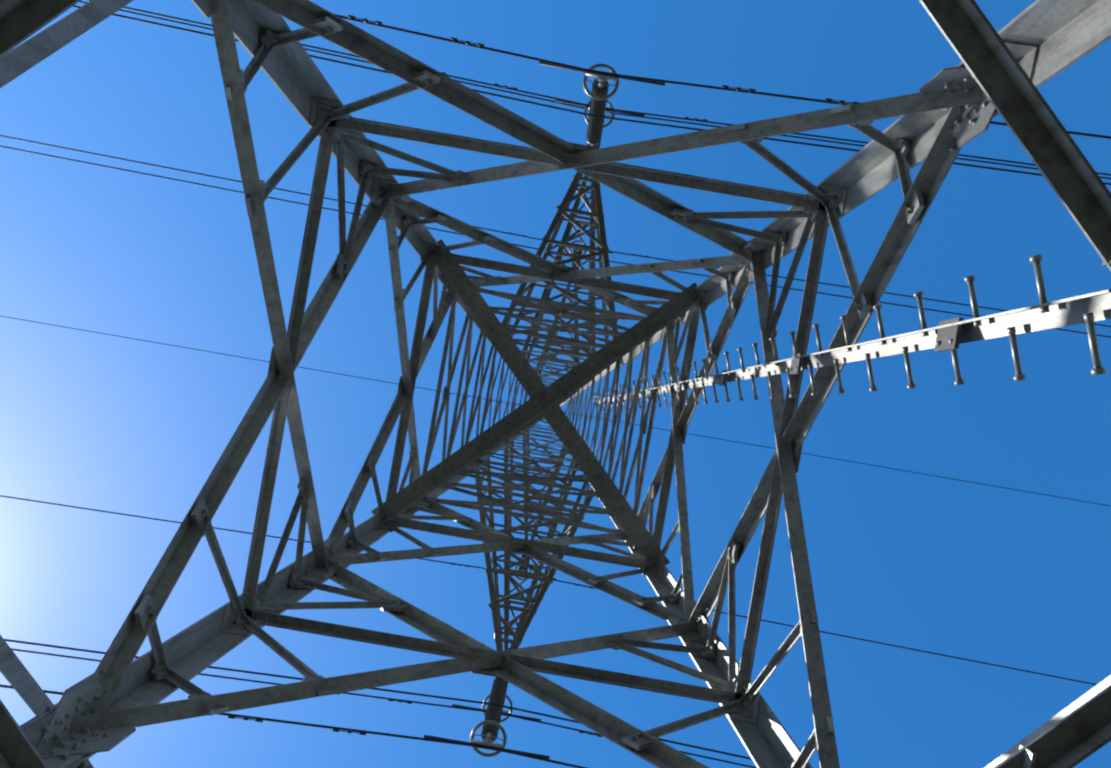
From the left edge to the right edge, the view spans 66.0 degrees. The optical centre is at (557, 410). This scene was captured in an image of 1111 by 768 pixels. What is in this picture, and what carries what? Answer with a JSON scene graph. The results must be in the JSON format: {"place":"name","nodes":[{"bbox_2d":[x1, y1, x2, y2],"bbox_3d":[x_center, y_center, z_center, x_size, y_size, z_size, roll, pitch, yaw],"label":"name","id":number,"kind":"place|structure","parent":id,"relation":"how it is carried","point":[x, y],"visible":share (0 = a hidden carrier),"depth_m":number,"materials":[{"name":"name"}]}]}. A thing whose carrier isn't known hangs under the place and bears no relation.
{"place":"outdoors","nodes":[
{"label":"outdoors","id":0,"kind":"place"},
{"bbox_2d":[0,0,1110,767],"label":"sky","id":1,"kind":"structure","parent":0,"point":[1011,578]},
{"label":"ground","id":2,"kind":"structure","parent":0,"visible":0},
{"bbox_2d":[0,0,1110,767],"bbox_3d":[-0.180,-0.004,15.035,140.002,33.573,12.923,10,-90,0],"label":"transmission tower","id":3,"kind":"structure","parent":2,"relation":"on","point":[120,692],"depth_m":7.06,"materials":[{"name":"metal"}]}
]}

